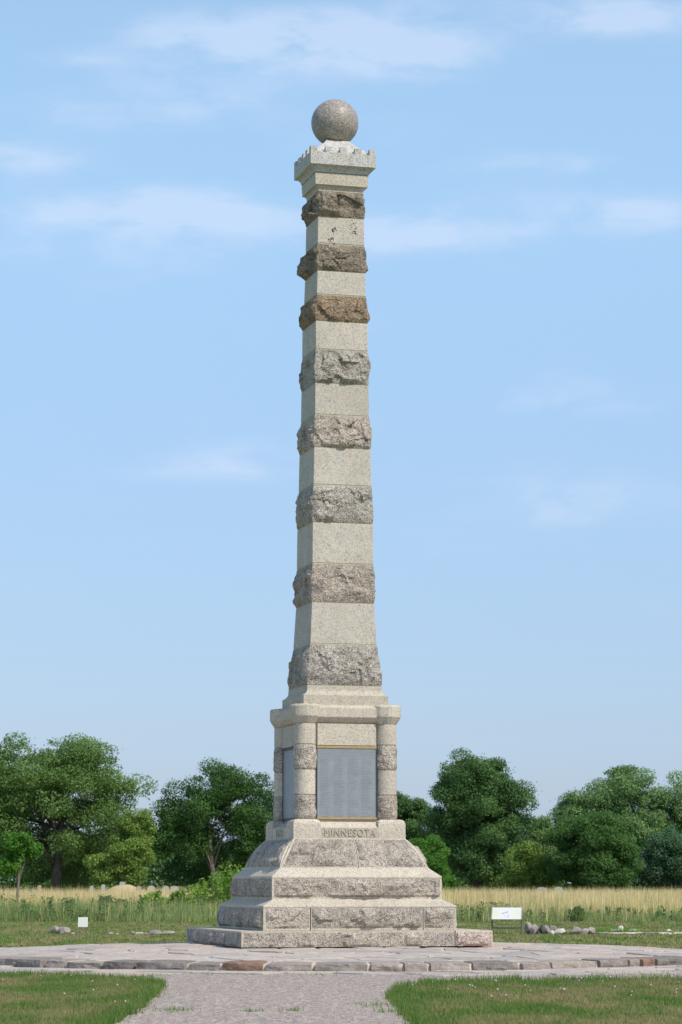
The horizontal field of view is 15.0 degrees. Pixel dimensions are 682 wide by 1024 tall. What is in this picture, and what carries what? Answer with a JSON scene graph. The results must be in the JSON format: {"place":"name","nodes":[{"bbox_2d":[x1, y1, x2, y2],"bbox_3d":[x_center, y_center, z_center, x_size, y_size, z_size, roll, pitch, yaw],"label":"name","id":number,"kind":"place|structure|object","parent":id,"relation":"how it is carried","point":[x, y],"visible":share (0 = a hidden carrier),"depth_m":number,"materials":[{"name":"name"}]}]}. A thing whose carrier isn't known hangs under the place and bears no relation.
{"place":"outdoors","nodes":[
{"label":"outdoors","id":0,"kind":"place"},
{"bbox_2d":[0,884,681,921],"bbox_3d":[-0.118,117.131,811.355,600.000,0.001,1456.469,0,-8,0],"label":"meadow ground","id":1,"kind":"structure","parent":0,"point":[210,921],"depth_m":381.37,"materials":[{"name":"green plant"}]},
{"bbox_2d":[0,830,47,904],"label":"young tree","id":2,"kind":"object","parent":1,"relation":"on","point":[17,848],"visible":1,"depth_m":103.87,"materials":[{"name":"green plant"}]},
{"bbox_2d":[0,731,162,891],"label":"broad tree","id":3,"kind":"object","parent":1,"relation":"on","point":[42,790],"visible":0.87,"depth_m":187.69,"materials":[{"name":"green plant"}]},
{"bbox_2d":[98,895,124,905],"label":"meadow shrub","id":4,"kind":"object","parent":1,"relation":"on","point":[107,897],"visible":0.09,"depth_m":98.81,"materials":[{"name":"green plant"}]},
{"bbox_2d":[81,806,158,886],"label":"tree","id":5,"kind":"object","parent":1,"relation":"on","point":[127,855],"visible":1,"depth_m":179.85,"materials":[{"name":"green plant"}]},
{"bbox_2d":[107,884,141,896],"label":"mound","id":6,"kind":"object","parent":1,"relation":"on","point":[121,887],"visible":0.24,"depth_m":159.31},
{"bbox_2d":[125,894,152,909],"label":"meadow shrub","id":7,"kind":"object","parent":1,"relation":"on","point":[147,897],"visible":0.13,"depth_m":99.15,"materials":[{"name":"green plant"}]},
{"bbox_2d":[147,890,180,905],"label":"meadow shrub","id":8,"kind":"object","parent":1,"relation":"on","point":[156,894],"visible":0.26,"depth_m":99.66,"materials":[{"name":"green plant"}]},
{"bbox_2d":[170,884,209,907],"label":"meadow shrub","id":9,"kind":"object","parent":1,"relation":"on","point":[192,894],"visible":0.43,"depth_m":99.42,"materials":[{"name":"green plant"}]},
{"bbox_2d":[190,872,229,902],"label":"meadow shrub","id":10,"kind":"object","parent":1,"relation":"on","point":[214,881],"visible":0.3,"depth_m":100.04,"materials":[{"name":"green plant"}]},
{"bbox_2d":[149,756,273,892],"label":"forked tree","id":11,"kind":"object","parent":1,"relation":"on","point":[180,823],"visible":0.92,"depth_m":187.94,"materials":[{"name":"green plant"}]},
{"bbox_2d":[208,862,243,906],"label":"meadow shrub","id":12,"kind":"object","parent":1,"relation":"on","point":[225,896],"visible":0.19,"depth_m":98.67,"materials":[{"name":"green plant"}]},
{"bbox_2d":[2,891,662,911],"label":"green clumps","id":13,"kind":"object","parent":1,"relation":"on","point":[443,895],"visible":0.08,"depth_m":103.95,"materials":[{"name":"green plant"}]},
{"bbox_2d":[0,826,681,893],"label":"woodland","id":14,"kind":"object","parent":1,"relation":"on","point":[6,881],"visible":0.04,"depth_m":207.93,"materials":[{"name":"green plant"}]},
{"bbox_2d":[0,894,681,920],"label":"leafy weeds","id":15,"kind":"object","parent":1,"relation":"on","point":[203,900],"visible":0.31,"depth_m":92.89,"materials":[{"name":"green plant"}]},
{"bbox_2d":[396,790,453,872],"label":"slim tree","id":16,"kind":"object","parent":1,"relation":"on","point":[411,814],"visible":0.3,"depth_m":194.01,"materials":[{"name":"green plant"}]},
{"bbox_2d":[409,834,459,891],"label":"bright bush","id":17,"kind":"object","parent":1,"relation":"on","point":[436,863],"visible":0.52,"depth_m":173.97,"materials":[{"name":"green plant"}]},
{"bbox_2d":[454,904,468,916],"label":"grass tuft","id":18,"kind":"object","parent":1,"relation":"on","point":[459,907],"visible":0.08,"depth_m":95.78,"materials":[{"name":"green plant"}]},
{"bbox_2d":[416,747,539,891],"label":"cottonwood","id":19,"kind":"object","parent":1,"relation":"on","point":[477,796],"visible":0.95,"depth_m":187.45,"materials":[{"name":"green plant"}]},
{"bbox_2d":[464,901,510,917],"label":"grass tuft","id":20,"kind":"object","parent":1,"relation":"on","point":[484,911],"visible":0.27,"depth_m":96.77,"materials":[{"name":"green plant"}]},
{"bbox_2d":[492,840,561,892],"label":"tree","id":21,"kind":"object","parent":1,"relation":"on","point":[522,874],"visible":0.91,"depth_m":180.56,"materials":[{"name":"green plant"}]},
{"bbox_2d":[521,814,559,857],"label":"tree","id":22,"kind":"object","parent":1,"relation":"on","point":[537,835],"visible":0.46,"depth_m":191.98,"materials":[{"name":"green plant"}]},
{"bbox_2d":[570,905,586,921],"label":"grass tuft","id":23,"kind":"object","parent":1,"relation":"on","point":[578,914],"visible":0.88,"depth_m":91.48,"materials":[{"name":"green plant"}]},
{"bbox_2d":[542,810,644,892],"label":"round tree","id":24,"kind":"object","parent":1,"relation":"on","point":[596,850],"visible":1,"depth_m":177.21,"materials":[{"name":"green plant"}]},
{"bbox_2d":[546,764,678,892],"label":"tall cottonwood","id":25,"kind":"object","parent":1,"relation":"on","point":[619,794],"visible":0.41,"depth_m":212.65,"materials":[{"name":"green plant"}]},
{"bbox_2d":[629,823,681,892],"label":"bluish tree","id":26,"kind":"object","parent":1,"relation":"on","point":[662,861],"visible":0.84,"depth_m":183.26,"materials":[{"name":"green plant"}]},
{"bbox_2d":[633,770,681,832],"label":"tall cottonwood","id":27,"kind":"object","parent":1,"relation":"on","point":[675,810],"visible":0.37,"depth_m":214.19,"materials":[{"name":"green plant"}]},
{"bbox_2d":[0,920,681,948],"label":"back lawn grass","id":28,"kind":"structure","parent":0,"point":[508,939],"depth_m":69.20,"materials":[{"name":"green plant"}]},
{"bbox_2d":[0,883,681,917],"bbox_3d":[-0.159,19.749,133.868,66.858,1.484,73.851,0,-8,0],"label":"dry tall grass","id":29,"kind":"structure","parent":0,"point":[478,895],"depth_m":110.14,"materials":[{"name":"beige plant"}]},
{"bbox_2d":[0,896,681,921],"bbox_3d":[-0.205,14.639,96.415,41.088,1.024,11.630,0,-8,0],"label":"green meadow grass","id":30,"kind":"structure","parent":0,"point":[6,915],"depth_m":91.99,"materials":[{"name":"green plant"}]},
{"bbox_2d":[0,883,681,1023],"bbox_3d":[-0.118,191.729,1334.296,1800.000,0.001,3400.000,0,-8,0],"label":"ground","id":31,"kind":"structure","parent":0,"point":[590,939],"depth_m":65.56,"materials":[{"name":"green plant"}]},
{"bbox_2d":[50,926,59,933],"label":"field stone","id":32,"kind":"object","parent":31,"relation":"on","point":[54,929],"visible":0.83,"depth_m":69.48,"materials":[{"name":"grey stone"}]},
{"bbox_2d":[59,927,70,934],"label":"field stone","id":33,"kind":"object","parent":31,"relation":"on","point":[64,930],"visible":0.93,"depth_m":69.31,"materials":[{"name":"beige stone"}]},
{"bbox_2d":[78,917,87,932],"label":"square sign","id":34,"kind":"object","parent":31,"relation":"on","point":[82,921],"visible":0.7,"depth_m":69.62,"materials":[{"name":"white metal"}]},
{"bbox_2d":[149,930,161,933],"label":"field stone","id":35,"kind":"object","parent":31,"relation":"on","point":[155,931],"visible":0.88,"depth_m":69.25,"materials":[{"name":"grey stone"}]},
{"bbox_2d":[162,931,174,934],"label":"field stone","id":36,"kind":"object","parent":31,"relation":"on","point":[168,932],"visible":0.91,"depth_m":69.24,"materials":[{"name":"grey stone"}]},
{"bbox_2d":[2,975,676,1001],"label":"clover flowers","id":37,"kind":"object","parent":31,"relation":"on","point":[412,984],"visible":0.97,"depth_m":33.13,"materials":[{"name":"white plant"}]},
{"bbox_2d":[0,942,681,976],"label":"stone platform","id":38,"kind":"structure","parent":31,"relation":"on","point":[497,958],"depth_m":42.06,"materials":[{"name":"grey stone"}]},
{"bbox_2d":[187,99,492,947],"bbox_3d":[-0.120,0.002,48.480,4.714,15.917,4.685,2,-8,-15],"label":"granite monument","id":39,"kind":"object","parent":38,"relation":"on","point":[337,859],"visible":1,"depth_m":47.51,"materials":[{"name":"grey stone"}]},
{"bbox_2d":[0,969,681,1023],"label":"lawn grass","id":40,"kind":"structure","parent":31,"relation":"on","point":[606,996],"depth_m":30.37,"materials":[{"name":"green plant"}]},
{"bbox_2d":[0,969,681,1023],"bbox_3d":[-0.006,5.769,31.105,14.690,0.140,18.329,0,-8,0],"label":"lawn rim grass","id":41,"kind":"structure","parent":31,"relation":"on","point":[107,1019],"depth_m":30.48,"materials":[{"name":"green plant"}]},
{"bbox_2d":[491,907,522,933],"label":"wide sign","id":42,"kind":"object","parent":31,"relation":"on","point":[506,913],"visible":0.92,"depth_m":69.81,"materials":[{"name":"metal"}]},
{"bbox_2d":[524,922,531,933],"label":"heaped stone","id":43,"kind":"object","parent":31,"relation":"on","point":[528,925],"visible":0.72,"depth_m":69.75,"materials":[{"name":"grey stone"}]},
{"bbox_2d":[526,928,533,933],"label":"heaped stone","id":44,"kind":"object","parent":31,"relation":"on","point":[530,931],"visible":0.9,"depth_m":69.12,"materials":[{"name":"grey stone"}]},
{"bbox_2d":[531,924,538,933],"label":"heaped stone","id":45,"kind":"object","parent":31,"relation":"on","point":[535,927],"visible":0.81,"depth_m":69.54,"materials":[{"name":"grey stone"}]},
{"bbox_2d":[538,924,545,933],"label":"heaped stone","id":46,"kind":"object","parent":31,"relation":"on","point":[541,928],"visible":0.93,"depth_m":69.32,"materials":[{"name":"grey stone"}]},
{"bbox_2d":[545,925,550,933],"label":"heaped stone","id":47,"kind":"object","parent":31,"relation":"on","point":[547,929],"visible":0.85,"depth_m":69.32,"materials":[{"name":"grey stone"}]},
{"bbox_2d":[549,925,556,930],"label":"heaped stone","id":48,"kind":"object","parent":31,"relation":"on","point":[552,927],"visible":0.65,"depth_m":69.67,"materials":[{"name":"grey stone"}]},
{"bbox_2d":[555,928,564,934],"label":"heaped stone","id":49,"kind":"object","parent":31,"relation":"on","point":[560,931],"visible":0.95,"depth_m":68.97,"materials":[{"name":"white stone"}]},
{"bbox_2d":[572,926,581,933],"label":"heaped stone","id":50,"kind":"object","parent":31,"relation":"on","point":[576,929],"visible":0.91,"depth_m":69.32,"materials":[{"name":"grey stone"}]},
{"bbox_2d":[581,928,588,933],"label":"heaped stone","id":51,"kind":"object","parent":31,"relation":"on","point":[585,931],"visible":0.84,"depth_m":69.31,"materials":[{"name":"grey stone"}]},
{"bbox_2d":[587,927,594,933],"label":"heaped stone","id":52,"kind":"object","parent":31,"relation":"on","point":[592,930],"visible":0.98,"depth_m":69.43,"materials":[{"name":"grey stone"}]},
{"bbox_2d":[589,926,639,932],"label":"foundation weeds","id":53,"kind":"object","parent":31,"relation":"on","point":[607,929],"visible":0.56,"depth_m":72.06,"materials":[{"name":"green plant"}]},
{"bbox_2d":[595,932,681,933],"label":"foundation wall","id":54,"kind":"structure","parent":31,"relation":"on","point":[637,932],"depth_m":69.60,"materials":[{"name":"grey stone"}]},
{"bbox_2d":[0,0,681,882],"label":"sky","id":55,"kind":"structure","parent":0,"point":[523,194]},
{"bbox_2d":[2,966,681,1023],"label":"path","id":56,"kind":"structure","parent":0,"point":[277,989],"depth_m":31.10,"materials":[{"name":"grey gravel"}]},
{"bbox_2d":[17,971,673,1012],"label":"gravel weeds","id":57,"kind":"object","parent":56,"relation":"on","point":[187,1009],"visible":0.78,"depth_m":28.43,"materials":[{"name":"green plant"}]},
{"bbox_2d":[476,971,667,980],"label":"edge weeds","id":58,"kind":"object","parent":56,"relation":"on","point":[584,976],"visible":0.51,"depth_m":36.87,"materials":[{"name":"green plant"}]}
]}

